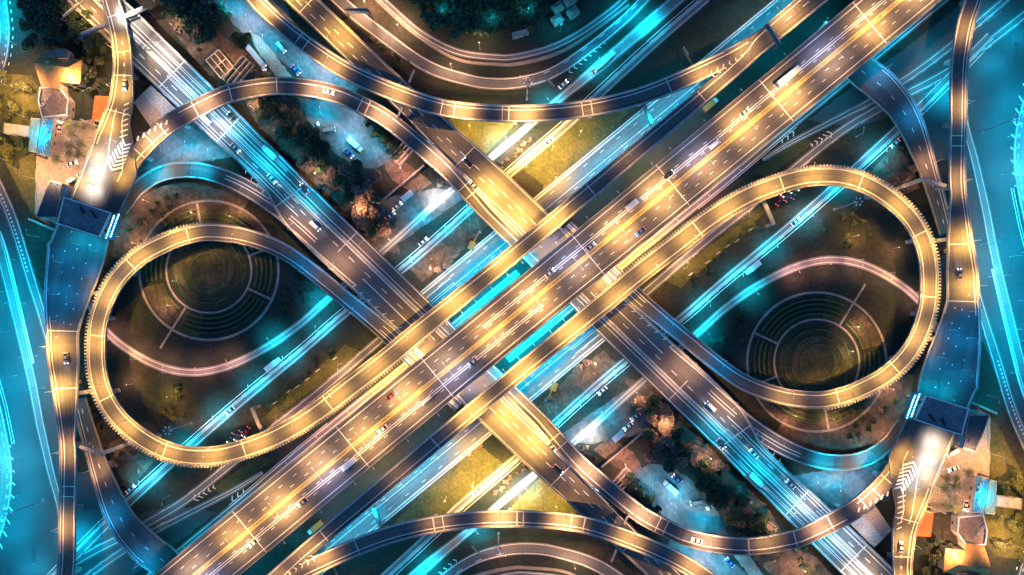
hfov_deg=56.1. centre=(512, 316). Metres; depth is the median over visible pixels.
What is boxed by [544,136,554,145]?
car
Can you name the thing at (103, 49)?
tree
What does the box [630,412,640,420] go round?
car
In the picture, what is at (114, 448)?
support frame
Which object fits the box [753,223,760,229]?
bush
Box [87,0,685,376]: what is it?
road
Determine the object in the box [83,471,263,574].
road
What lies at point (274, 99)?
tree
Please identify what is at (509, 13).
tree
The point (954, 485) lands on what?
palm tree
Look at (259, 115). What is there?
tree
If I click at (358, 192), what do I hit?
tree
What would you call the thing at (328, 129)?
van
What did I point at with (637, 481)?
tree
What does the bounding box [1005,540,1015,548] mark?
tree
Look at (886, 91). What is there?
flyover
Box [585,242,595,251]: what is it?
car
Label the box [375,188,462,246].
yard
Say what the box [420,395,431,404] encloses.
van
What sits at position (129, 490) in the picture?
car
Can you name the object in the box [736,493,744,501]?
tree
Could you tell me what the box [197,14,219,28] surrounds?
tree
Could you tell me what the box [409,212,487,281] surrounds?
soil
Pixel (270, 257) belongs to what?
hedge
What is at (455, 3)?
tree
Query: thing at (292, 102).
tree
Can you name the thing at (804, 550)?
bush
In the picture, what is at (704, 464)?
tree
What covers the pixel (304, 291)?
bush
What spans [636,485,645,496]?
tree
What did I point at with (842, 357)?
hedge
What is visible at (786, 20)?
flyover
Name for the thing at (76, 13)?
tree
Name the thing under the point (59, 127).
car
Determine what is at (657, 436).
tree
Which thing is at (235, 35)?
tree
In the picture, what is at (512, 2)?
tree
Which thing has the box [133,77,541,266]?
flyover
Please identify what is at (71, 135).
palm tree
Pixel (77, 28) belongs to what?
tree
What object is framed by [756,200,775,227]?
support frame
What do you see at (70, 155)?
palm tree
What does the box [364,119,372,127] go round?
tree
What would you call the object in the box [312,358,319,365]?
bush
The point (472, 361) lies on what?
car
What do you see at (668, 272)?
road
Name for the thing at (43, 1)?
tree
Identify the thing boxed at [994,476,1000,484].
tree
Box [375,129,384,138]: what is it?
tree
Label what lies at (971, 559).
house
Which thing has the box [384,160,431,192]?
soil
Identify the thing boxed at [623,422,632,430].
car
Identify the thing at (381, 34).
road
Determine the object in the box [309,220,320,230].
van
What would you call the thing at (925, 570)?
tree
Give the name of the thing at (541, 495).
grass
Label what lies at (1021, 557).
tree
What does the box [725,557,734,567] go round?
car
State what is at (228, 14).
tree
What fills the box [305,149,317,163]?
tree
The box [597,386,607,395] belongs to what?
car
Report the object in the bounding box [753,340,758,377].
hedge
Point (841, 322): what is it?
path
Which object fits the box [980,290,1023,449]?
road
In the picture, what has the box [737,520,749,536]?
tree
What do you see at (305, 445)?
road
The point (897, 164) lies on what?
soil
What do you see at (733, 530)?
tree
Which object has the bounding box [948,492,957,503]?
palm tree
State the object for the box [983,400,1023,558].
grass
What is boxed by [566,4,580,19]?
house
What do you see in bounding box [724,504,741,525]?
tree
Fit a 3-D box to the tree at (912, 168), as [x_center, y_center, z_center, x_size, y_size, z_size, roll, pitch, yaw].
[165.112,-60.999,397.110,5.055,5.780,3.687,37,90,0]
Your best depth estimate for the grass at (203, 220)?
399.99 m
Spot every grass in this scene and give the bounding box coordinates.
[0,74,43,230]
[141,217,276,337]
[159,209,238,336]
[212,456,273,492]
[260,344,359,426]
[333,537,419,574]
[394,448,502,523]
[403,0,604,46]
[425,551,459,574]
[437,80,559,102]
[445,117,513,153]
[466,530,589,551]
[512,478,579,514]
[522,108,630,184]
[605,0,758,95]
[666,205,765,287]
[749,294,884,414]
[752,140,812,176]
[786,295,865,423]
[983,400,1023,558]
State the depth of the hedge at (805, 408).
399.36 m
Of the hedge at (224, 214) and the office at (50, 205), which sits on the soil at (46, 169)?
the office at (50, 205)
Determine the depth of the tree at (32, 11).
393.78 m
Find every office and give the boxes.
[36,180,69,219]
[956,413,989,451]
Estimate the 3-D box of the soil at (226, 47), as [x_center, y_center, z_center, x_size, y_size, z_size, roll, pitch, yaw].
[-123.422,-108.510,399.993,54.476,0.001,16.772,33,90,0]
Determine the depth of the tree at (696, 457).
394.85 m
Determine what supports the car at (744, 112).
on the flyover at (270, 514)
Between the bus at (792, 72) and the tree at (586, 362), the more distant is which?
the tree at (586, 362)
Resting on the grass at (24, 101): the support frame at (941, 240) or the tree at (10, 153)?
the tree at (10, 153)
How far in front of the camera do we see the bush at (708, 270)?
398.73 m
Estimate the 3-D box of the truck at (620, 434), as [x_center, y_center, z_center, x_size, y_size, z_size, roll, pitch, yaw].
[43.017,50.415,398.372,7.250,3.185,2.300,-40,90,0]
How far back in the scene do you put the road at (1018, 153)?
399.92 m
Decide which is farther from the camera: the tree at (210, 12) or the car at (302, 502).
the tree at (210, 12)
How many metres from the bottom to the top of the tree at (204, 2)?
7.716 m
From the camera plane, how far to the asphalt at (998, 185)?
399.98 m
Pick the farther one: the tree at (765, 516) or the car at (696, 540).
the tree at (765, 516)
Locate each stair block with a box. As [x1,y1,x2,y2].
[60,184,73,196]
[952,435,965,448]
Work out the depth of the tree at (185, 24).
393.49 m
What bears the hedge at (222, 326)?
on the grass at (203, 220)
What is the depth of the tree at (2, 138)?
396.37 m
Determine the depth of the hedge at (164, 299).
399.36 m
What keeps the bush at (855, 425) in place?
on the soil at (901, 391)
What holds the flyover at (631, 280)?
on the ground at (144, 330)
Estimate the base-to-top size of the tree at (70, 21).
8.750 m
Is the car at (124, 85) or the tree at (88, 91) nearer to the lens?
the car at (124, 85)
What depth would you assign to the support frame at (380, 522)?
388.25 m
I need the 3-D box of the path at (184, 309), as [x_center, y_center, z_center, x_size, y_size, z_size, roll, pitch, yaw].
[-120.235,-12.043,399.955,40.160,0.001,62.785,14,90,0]
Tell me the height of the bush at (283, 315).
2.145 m
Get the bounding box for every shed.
[3,123,29,137]
[28,118,41,152]
[37,119,58,157]
[92,95,108,121]
[512,29,528,39]
[917,510,933,536]
[967,475,988,513]
[984,479,996,514]
[995,494,1021,509]
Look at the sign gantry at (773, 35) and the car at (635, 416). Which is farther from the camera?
the car at (635, 416)
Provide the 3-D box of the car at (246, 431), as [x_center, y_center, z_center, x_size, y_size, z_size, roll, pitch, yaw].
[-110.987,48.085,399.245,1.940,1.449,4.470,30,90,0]
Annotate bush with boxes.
[173,385,181,392]
[196,400,202,406]
[217,79,225,85]
[281,312,287,319]
[291,388,299,394]
[299,287,306,295]
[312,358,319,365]
[403,60,409,65]
[706,266,713,273]
[711,338,717,344]
[718,337,725,344]
[727,237,733,244]
[737,312,743,320]
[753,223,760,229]
[800,546,808,553]
[815,565,822,571]
[822,224,829,231]
[843,239,852,246]
[852,421,859,427]
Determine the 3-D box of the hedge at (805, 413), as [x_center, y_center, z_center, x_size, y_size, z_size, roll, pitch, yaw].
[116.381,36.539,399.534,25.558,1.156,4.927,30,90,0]
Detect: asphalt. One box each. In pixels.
[0,205,58,496]
[0,441,216,574]
[809,0,1023,190]
[967,136,1023,423]
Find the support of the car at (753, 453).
on the flyover at (631, 334)
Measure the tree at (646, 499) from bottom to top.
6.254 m
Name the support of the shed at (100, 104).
on the ground at (144, 330)
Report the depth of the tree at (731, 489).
392.94 m
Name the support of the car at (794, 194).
on the ground at (144, 330)
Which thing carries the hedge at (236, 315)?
on the grass at (203, 220)
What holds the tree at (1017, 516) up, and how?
on the grass at (1001, 470)
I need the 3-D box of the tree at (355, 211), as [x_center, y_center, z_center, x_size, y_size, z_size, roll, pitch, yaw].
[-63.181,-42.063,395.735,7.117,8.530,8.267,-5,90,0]
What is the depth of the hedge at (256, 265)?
399.36 m
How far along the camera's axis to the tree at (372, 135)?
396.08 m
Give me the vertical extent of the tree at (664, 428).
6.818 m
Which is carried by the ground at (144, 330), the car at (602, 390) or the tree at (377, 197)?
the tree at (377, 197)
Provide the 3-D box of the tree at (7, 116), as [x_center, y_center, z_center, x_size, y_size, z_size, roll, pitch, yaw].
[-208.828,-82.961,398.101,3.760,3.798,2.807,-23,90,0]
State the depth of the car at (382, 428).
383.94 m
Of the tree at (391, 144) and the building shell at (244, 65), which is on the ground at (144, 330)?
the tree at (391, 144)
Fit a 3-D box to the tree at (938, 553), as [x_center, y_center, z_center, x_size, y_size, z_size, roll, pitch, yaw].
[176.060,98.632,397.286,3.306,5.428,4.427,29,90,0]
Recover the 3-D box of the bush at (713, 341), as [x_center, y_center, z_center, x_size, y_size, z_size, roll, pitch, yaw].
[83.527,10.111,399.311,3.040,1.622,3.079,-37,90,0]
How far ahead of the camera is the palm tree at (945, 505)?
394.92 m
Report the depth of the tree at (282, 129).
395.13 m
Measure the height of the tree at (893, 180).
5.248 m
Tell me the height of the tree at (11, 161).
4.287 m
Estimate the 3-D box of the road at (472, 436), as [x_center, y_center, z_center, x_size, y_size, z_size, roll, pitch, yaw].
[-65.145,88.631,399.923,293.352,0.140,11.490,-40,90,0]
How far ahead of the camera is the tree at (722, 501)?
392.31 m
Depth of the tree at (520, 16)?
393.75 m
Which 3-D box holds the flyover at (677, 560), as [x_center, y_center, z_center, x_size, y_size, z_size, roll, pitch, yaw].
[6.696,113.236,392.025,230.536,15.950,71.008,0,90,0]
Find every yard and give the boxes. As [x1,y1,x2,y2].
[136,122,231,171]
[213,0,359,91]
[297,97,395,168]
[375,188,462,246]
[563,385,649,443]
[630,463,727,534]
[666,540,748,574]
[794,460,889,510]
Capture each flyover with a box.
[44,0,171,574]
[67,0,681,574]
[77,397,178,574]
[84,0,827,467]
[122,161,363,285]
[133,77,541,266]
[154,0,940,574]
[246,0,759,123]
[267,164,940,574]
[285,0,892,574]
[289,508,715,574]
[484,366,891,554]
[661,346,903,470]
[820,21,947,235]
[858,0,982,574]
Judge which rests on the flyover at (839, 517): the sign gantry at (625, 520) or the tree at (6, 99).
the sign gantry at (625, 520)
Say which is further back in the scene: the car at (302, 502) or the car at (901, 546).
the car at (901, 546)
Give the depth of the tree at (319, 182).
396.74 m
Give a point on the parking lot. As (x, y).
(583, 66)
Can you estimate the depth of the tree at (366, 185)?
394.37 m
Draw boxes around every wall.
[28,218,53,230]
[383,164,424,200]
[601,431,642,467]
[971,402,997,413]
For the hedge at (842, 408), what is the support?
on the grass at (822, 417)
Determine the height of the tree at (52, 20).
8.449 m
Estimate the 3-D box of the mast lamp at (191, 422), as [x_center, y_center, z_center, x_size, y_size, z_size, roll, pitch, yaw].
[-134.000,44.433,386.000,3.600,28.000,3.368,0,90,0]
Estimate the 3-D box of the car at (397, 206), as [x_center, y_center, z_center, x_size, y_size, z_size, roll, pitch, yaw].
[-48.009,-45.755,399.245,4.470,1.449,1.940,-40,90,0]
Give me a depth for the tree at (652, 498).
396.23 m
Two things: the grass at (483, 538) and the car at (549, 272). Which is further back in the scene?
the grass at (483, 538)
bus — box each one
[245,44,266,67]
[592,50,615,71]
[776,65,800,86]
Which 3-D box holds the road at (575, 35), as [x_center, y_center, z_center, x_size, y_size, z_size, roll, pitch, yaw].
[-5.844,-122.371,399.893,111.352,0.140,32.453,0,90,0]
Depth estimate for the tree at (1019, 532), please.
396.17 m
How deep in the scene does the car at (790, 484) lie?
391.97 m
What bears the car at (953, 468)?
on the soil at (938, 497)
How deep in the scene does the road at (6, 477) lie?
399.92 m
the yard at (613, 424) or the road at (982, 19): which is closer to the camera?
the road at (982, 19)
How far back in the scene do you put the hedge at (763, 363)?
399.36 m
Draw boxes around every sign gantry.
[60,0,84,22]
[78,6,156,42]
[145,35,156,50]
[345,7,371,17]
[396,105,403,118]
[406,70,414,86]
[471,541,484,558]
[541,73,553,90]
[611,545,619,561]
[622,513,629,526]
[682,47,692,65]
[761,24,780,49]
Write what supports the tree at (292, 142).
on the ground at (144, 330)
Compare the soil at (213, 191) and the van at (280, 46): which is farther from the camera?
the soil at (213, 191)
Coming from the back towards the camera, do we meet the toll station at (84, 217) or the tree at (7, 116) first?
the tree at (7, 116)
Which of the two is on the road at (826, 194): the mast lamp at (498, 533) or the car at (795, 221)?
the car at (795, 221)
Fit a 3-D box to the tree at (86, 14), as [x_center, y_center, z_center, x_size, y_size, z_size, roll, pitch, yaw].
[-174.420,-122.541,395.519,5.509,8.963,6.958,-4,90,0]
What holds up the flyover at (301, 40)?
on the ground at (144, 330)
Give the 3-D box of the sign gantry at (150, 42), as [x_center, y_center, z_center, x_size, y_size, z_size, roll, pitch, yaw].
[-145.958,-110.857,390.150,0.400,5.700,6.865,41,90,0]
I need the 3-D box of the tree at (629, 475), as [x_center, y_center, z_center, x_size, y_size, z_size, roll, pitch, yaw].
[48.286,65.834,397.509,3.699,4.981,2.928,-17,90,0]
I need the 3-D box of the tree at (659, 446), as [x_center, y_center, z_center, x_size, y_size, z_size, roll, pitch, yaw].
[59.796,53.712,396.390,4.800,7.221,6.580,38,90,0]
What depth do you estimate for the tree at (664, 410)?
392.56 m
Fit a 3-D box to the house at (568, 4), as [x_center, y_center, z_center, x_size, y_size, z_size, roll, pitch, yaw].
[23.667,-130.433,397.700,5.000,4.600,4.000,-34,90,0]
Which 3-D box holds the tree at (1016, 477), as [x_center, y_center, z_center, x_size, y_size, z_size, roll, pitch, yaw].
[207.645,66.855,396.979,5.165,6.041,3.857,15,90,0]
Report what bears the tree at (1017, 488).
on the grass at (1001, 470)
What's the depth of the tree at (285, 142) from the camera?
395.29 m
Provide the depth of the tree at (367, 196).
395.37 m
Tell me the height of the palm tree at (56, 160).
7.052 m
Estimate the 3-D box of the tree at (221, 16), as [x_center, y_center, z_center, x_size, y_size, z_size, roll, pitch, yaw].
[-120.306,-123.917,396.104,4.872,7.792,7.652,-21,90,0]
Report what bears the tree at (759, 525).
on the soil at (691, 435)
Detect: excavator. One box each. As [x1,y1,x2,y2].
[250,70,271,77]
[467,230,480,250]
[544,382,558,401]
[754,554,775,561]
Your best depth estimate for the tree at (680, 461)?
394.49 m
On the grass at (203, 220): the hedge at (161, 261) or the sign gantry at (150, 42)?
the hedge at (161, 261)
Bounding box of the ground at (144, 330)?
[0,0,1023,574]
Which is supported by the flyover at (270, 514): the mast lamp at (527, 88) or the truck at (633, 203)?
the truck at (633, 203)
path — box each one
[138,200,279,340]
[159,203,270,348]
[250,31,290,76]
[375,0,629,66]
[474,565,575,574]
[734,555,762,574]
[746,291,887,432]
[755,284,865,428]
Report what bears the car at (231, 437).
on the ground at (144, 330)
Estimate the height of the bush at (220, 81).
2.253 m
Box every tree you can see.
[0,69,6,76]
[0,131,5,141]
[1,77,9,82]
[2,95,9,105]
[3,141,12,147]
[3,149,16,157]
[4,112,12,119]
[7,157,14,164]
[8,101,17,112]
[9,83,20,91]
[15,139,23,150]
[16,0,30,8]
[18,17,38,31]
[20,33,38,51]
[20,81,32,92]
[21,1,38,19]
[23,109,35,118]
[34,0,48,9]
[34,16,44,25]
[38,0,59,16]
[40,14,62,27]
[40,36,57,47]
[47,32,64,46]
[50,0,73,14]
[51,153,62,164]
[63,117,74,129]
[64,138,78,150]
[65,13,76,26]
[65,149,75,160]
[67,19,86,37]
[67,129,77,138]
[70,3,79,17]
[73,121,84,130]
[74,150,85,160]
[76,138,85,146]
[80,10,92,25]
[80,55,91,64]
[81,36,94,50]
[82,48,91,54]
[83,72,90,82]
[84,86,92,94]
[86,32,105,46]
[89,67,96,78]
[95,57,103,65]
[97,83,106,91]
[99,45,106,53]
[107,459,117,466]
[116,450,124,459]
[122,480,134,487]
[126,449,137,456]
[160,0,175,9]
[161,8,172,20]
[171,4,187,20]
[173,21,184,37]
[176,0,187,13]
[178,14,193,30]
[186,3,205,22]
[190,25,199,33]
[193,30,211,45]
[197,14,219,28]
[200,0,210,6]
[202,4,211,13]
[203,8,215,17]
[203,24,218,41]
[213,7,225,23]
[215,3,225,13]
[225,12,231,17]
[230,31,239,38]
[232,39,238,48]
[236,37,247,48]
[240,32,251,41]
[247,97,260,111]
[255,110,263,119]
[257,96,280,116]
[267,95,281,106]
[270,115,276,124]
[273,119,285,128]
[275,95,287,111]
[275,134,282,144]
[277,125,286,132]
[279,143,286,150]
[281,130,289,139]
[282,138,291,147]
[283,106,301,127]
[285,96,296,108]
[288,103,303,115]
[288,134,310,149]
[293,121,311,141]
[295,158,303,169]
[302,161,313,173]
[304,141,311,151]
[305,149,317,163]
[307,126,319,139]
[309,137,321,150]
[313,140,330,160]
[314,160,326,172]
[316,178,322,188]
[322,164,335,181]
[323,183,334,191]
[332,172,342,184]
[337,165,350,176]
[340,191,355,205]
[341,179,350,189]
[342,175,357,185]
[349,159,362,174]
[349,185,365,204]
[351,204,366,219]
[352,213,370,230]
[353,198,367,209]
[361,178,371,193]
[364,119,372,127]
[364,189,376,200]
[364,213,371,227]
[364,225,378,237]
[365,169,381,183]
[369,192,383,202]
[369,205,379,218]
[370,128,380,138]
[370,216,379,227]
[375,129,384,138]
[377,219,391,237]
[379,135,388,147]
[385,147,392,154]
[388,140,397,148]
[392,153,399,160]
[410,0,423,5]
[417,3,427,12]
[420,11,434,24]
[428,10,446,31]
[428,169,437,175]
[431,0,449,12]
[432,6,446,21]
[433,266,443,272]
[434,174,443,180]
[437,180,443,186]
[442,259,452,267]
[443,16,450,27]
[448,4,457,13]
[449,0,460,6]
[449,15,456,26]
[450,18,465,39]
[452,248,460,257]
[457,3,477,19]
[462,19,476,33]
[468,16,479,34]
[470,0,483,19]
[476,24,493,36]
[480,11,489,22]
[480,19,496,29]
[485,1,497,15]
[490,5,501,25]
[494,17,512,32]
[495,9,517,25]
[506,16,523,29]
[507,0,519,6]
[510,1,523,14]
[511,7,524,30]
[520,9,532,21]
[523,19,528,27]
[527,0,538,12]
[528,17,539,32]
[530,7,541,21]
[565,375,572,383]
[572,364,582,372]
[581,359,592,365]
[581,445,588,451]
[582,452,591,458]
[588,456,597,463]
[621,479,628,485]
[625,472,633,478]
[627,483,637,492]
[632,478,640,484]
[633,395,647,413]
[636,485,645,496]
[641,494,650,503]
[642,429,655,439]
[644,449,660,462]
[645,404,655,415]
[645,415,656,426]
[646,494,654,503]
[647,394,661,407]
[649,431,660,442]
[653,438,664,453]
[653,505,661,513]
[654,405,661,417]
[655,402,672,419]
[657,421,671,435]
[658,413,674,428]
[660,428,676,446]
[663,458,676,473]
[668,447,679,457]
[670,426,684,441]
[674,443,684,452]
[675,455,688,467]
[683,447,692,459]
[690,440,701,448]
[690,449,703,467]
[694,471,712,492]
[698,458,710,471]
[702,444,709,453]
[704,482,716,494]
[705,493,717,506]
[709,470,720,483]
[711,459,723,470]
[713,480,721,490]
[713,491,732,510]
[715,483,736,496]
[722,462,729,474]
[722,516,736,529]
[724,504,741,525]
[728,523,739,535]
[734,484,743,493]
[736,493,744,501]
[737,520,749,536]
[739,499,748,506]
[739,502,751,512]
[740,481,746,489]
[743,487,750,497]
[744,526,758,536]
[745,516,768,535]
[748,507,755,516]
[761,513,769,522]
[766,520,778,534]
[887,175,899,182]
[891,144,903,151]
[900,172,908,181]
[907,165,918,172]
[918,541,928,549]
[922,566,930,574]
[928,554,936,565]
[932,537,941,545]
[934,549,942,559]
[934,568,944,574]
[939,485,948,493]
[940,473,950,482]
[941,501,952,511]
[947,479,960,493]
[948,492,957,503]
[950,471,960,482]
[950,504,961,514]
[962,467,974,478]
[990,513,1002,522]
[993,539,1005,550]
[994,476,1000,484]
[1002,481,1010,492]
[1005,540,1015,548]
[1008,519,1017,531]
[1009,474,1022,482]
[1010,467,1018,474]
[1012,513,1021,519]
[1013,485,1021,491]
[1016,526,1023,536]
[1016,549,1023,554]
[1019,555,1023,562]
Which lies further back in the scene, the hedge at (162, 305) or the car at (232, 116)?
the hedge at (162, 305)
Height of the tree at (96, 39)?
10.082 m
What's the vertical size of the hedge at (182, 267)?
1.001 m
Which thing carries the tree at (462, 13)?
on the grass at (546, 29)
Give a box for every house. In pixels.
[33,49,87,91]
[38,87,74,119]
[549,12,564,26]
[550,0,565,13]
[563,0,576,8]
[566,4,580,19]
[937,540,991,574]
[950,512,987,544]
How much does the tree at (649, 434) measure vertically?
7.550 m
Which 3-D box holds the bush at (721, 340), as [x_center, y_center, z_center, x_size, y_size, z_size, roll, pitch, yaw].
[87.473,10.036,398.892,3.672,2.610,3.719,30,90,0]
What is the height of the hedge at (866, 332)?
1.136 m
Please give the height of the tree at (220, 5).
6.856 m
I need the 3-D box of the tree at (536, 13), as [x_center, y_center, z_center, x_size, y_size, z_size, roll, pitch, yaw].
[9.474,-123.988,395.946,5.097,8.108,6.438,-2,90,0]
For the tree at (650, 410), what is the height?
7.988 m
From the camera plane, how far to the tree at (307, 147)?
394.82 m
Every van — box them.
[65,175,77,183]
[275,41,285,52]
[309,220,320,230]
[323,127,334,132]
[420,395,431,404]
[690,499,702,505]
[705,401,716,411]
[708,139,719,149]
[948,448,959,456]
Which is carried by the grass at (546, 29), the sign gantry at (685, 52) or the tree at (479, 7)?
the tree at (479, 7)
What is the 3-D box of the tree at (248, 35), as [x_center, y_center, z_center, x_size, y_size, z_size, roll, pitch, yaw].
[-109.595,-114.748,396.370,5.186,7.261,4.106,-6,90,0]
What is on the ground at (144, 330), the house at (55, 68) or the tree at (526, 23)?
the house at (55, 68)
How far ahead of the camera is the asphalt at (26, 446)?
399.98 m
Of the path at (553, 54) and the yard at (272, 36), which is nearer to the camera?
the path at (553, 54)
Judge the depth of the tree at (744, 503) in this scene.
395.01 m
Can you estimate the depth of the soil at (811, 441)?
399.99 m
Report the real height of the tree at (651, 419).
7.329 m
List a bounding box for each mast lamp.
[3,499,44,517]
[163,421,192,434]
[493,532,501,553]
[523,79,531,99]
[833,197,862,210]
[981,114,1021,132]
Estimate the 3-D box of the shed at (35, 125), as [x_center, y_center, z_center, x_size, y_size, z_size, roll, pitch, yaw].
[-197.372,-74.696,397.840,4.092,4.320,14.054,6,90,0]
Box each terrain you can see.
[172,241,245,306]
[780,325,852,390]
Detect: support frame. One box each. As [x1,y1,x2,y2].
[79,389,92,394]
[79,442,107,454]
[102,442,130,454]
[250,404,269,431]
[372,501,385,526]
[640,105,653,130]
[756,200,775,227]
[895,177,923,189]
[916,177,946,189]
[933,237,946,242]
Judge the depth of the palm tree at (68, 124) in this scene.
392.99 m
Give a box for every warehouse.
[134,85,174,126]
[850,505,891,546]
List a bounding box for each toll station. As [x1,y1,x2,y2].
[56,197,120,239]
[904,392,968,435]
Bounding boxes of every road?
[0,0,12,81]
[0,179,45,343]
[0,231,58,516]
[0,381,14,548]
[47,0,709,574]
[49,277,453,574]
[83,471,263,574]
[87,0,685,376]
[145,270,519,574]
[308,326,604,574]
[330,0,649,89]
[378,0,627,60]
[380,32,994,574]
[407,255,938,574]
[420,0,793,305]
[440,542,623,574]
[497,571,558,574]
[505,0,949,361]
[571,10,1023,354]
[762,0,1010,161]
[967,111,1023,397]
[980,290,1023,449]
[1011,83,1023,244]
[1016,559,1023,574]
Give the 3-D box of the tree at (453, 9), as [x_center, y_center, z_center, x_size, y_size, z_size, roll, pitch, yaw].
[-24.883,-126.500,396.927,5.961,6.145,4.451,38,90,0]
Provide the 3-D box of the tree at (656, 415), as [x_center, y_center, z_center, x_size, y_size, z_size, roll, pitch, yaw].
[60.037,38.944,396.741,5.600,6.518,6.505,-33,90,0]
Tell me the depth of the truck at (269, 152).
389.78 m
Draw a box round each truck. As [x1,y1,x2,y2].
[261,144,277,160]
[264,357,281,371]
[307,520,323,534]
[340,457,357,471]
[347,137,363,152]
[400,187,416,201]
[608,430,624,444]
[625,196,641,211]
[662,480,678,495]
[702,97,718,111]
[744,260,761,274]
[748,472,764,487]
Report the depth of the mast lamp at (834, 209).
381.13 m
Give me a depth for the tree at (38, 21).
394.01 m
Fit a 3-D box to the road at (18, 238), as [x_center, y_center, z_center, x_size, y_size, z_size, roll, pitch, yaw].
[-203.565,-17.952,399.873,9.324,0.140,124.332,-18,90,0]
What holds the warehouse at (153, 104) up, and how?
on the ground at (144, 330)
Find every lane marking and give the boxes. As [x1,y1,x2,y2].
[194,485,456,574]
[569,41,831,146]
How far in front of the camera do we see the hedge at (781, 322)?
399.36 m
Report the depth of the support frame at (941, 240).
388.75 m
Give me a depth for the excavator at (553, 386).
398.11 m
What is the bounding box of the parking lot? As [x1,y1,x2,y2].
[566,26,632,80]
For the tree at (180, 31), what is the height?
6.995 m
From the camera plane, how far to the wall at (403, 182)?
397.68 m
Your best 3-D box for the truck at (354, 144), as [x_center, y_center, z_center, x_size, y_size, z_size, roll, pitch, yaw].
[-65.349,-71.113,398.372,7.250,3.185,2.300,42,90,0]
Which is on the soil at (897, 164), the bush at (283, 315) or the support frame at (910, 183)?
the support frame at (910, 183)
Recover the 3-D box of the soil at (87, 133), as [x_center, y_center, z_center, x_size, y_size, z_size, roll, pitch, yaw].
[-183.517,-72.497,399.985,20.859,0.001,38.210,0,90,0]
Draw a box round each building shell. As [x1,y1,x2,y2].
[205,49,236,79]
[223,55,256,83]
[389,143,412,166]
[612,465,636,489]
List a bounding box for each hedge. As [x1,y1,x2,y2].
[145,209,191,281]
[150,214,193,280]
[152,285,173,316]
[155,218,194,280]
[157,284,176,312]
[159,223,195,278]
[161,283,179,308]
[175,242,241,303]
[181,243,234,296]
[181,301,264,333]
[183,299,258,328]
[185,296,255,324]
[187,294,251,319]
[189,251,225,287]
[204,211,249,228]
[205,216,239,226]
[205,221,252,249]
[253,258,257,287]
[258,257,262,288]
[262,255,267,290]
[267,254,272,292]
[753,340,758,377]
[758,341,762,376]
[761,298,844,331]
[762,343,767,375]
[766,303,841,333]
[768,345,771,373]
[770,308,840,335]
[772,382,820,410]
[774,313,838,338]
[775,403,821,420]
[783,328,850,390]
[786,406,820,415]
[791,335,843,388]
[799,343,835,380]
[830,352,870,413]
[832,351,875,417]
[833,350,880,422]
[833,353,865,407]
[846,323,863,348]
[849,319,868,347]
[851,315,873,346]
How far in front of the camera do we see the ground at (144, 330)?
400.00 m
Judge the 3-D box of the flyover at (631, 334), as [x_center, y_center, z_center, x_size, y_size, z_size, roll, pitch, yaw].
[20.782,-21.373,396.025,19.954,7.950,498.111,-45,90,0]
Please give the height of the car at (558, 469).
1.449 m
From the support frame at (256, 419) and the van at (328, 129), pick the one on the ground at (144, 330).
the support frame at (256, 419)
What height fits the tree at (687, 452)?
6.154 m
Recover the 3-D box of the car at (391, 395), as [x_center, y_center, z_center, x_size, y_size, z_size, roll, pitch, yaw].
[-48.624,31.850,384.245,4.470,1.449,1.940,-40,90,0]
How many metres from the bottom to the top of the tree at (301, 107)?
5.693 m
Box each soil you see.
[35,156,69,228]
[48,118,95,179]
[106,438,156,483]
[112,182,207,259]
[137,181,266,325]
[165,17,277,83]
[245,99,399,253]
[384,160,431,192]
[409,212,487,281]
[411,443,482,501]
[538,350,615,419]
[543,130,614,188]
[594,441,640,472]
[626,378,780,532]
[747,548,831,574]
[759,306,888,451]
[818,372,912,449]
[869,148,919,193]
[929,452,977,513]
[955,404,990,475]
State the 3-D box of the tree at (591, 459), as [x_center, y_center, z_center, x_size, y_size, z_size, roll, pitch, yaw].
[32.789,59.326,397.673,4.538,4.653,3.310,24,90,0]
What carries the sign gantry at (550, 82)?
on the grass at (543, 93)
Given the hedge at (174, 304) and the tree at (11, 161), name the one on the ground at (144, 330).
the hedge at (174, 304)
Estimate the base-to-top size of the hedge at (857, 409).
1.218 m
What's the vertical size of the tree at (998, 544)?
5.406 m
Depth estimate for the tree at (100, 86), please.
395.42 m
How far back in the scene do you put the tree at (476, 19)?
394.42 m
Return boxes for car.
[57,121,63,131]
[63,352,68,363]
[67,160,77,166]
[122,80,127,90]
[125,484,135,493]
[200,115,211,125]
[225,406,234,414]
[227,112,236,121]
[227,433,234,442]
[230,143,239,152]
[234,430,241,440]
[242,426,249,436]
[248,538,258,547]
[267,173,276,183]
[291,65,299,74]
[297,497,307,506]
[300,183,308,193]
[323,89,333,94]
[344,148,353,157]
[377,424,387,433]
[385,211,394,219]
[386,391,396,400]
[392,201,401,210]
[418,237,427,246]
[463,158,472,167]
[467,357,477,366]
[469,180,477,189]
[471,486,480,495]
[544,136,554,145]
[545,268,554,277]
[547,442,556,451]
[553,465,562,474]
[558,80,567,88]
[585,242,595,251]
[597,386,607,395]
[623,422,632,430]
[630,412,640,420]
[635,226,645,235]
[663,170,673,179]
[672,474,681,483]
[691,537,702,543]
[716,438,725,448]
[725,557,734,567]
[739,107,749,116]
[749,448,758,458]
[776,195,783,205]
[784,191,791,201]
[785,479,795,488]
[791,189,798,199]
[791,217,800,225]
[890,138,899,147]
[898,541,903,552]
[948,465,958,471]
[956,269,961,279]
[962,500,967,510]
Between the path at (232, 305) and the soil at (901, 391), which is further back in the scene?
the soil at (901, 391)
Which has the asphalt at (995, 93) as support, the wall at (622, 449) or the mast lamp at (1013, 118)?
the mast lamp at (1013, 118)
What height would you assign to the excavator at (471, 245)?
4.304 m
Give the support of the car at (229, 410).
on the road at (221, 418)
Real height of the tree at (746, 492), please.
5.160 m
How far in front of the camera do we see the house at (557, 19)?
396.38 m
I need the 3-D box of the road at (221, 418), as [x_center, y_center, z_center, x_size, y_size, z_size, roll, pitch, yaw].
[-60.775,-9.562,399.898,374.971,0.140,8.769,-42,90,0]

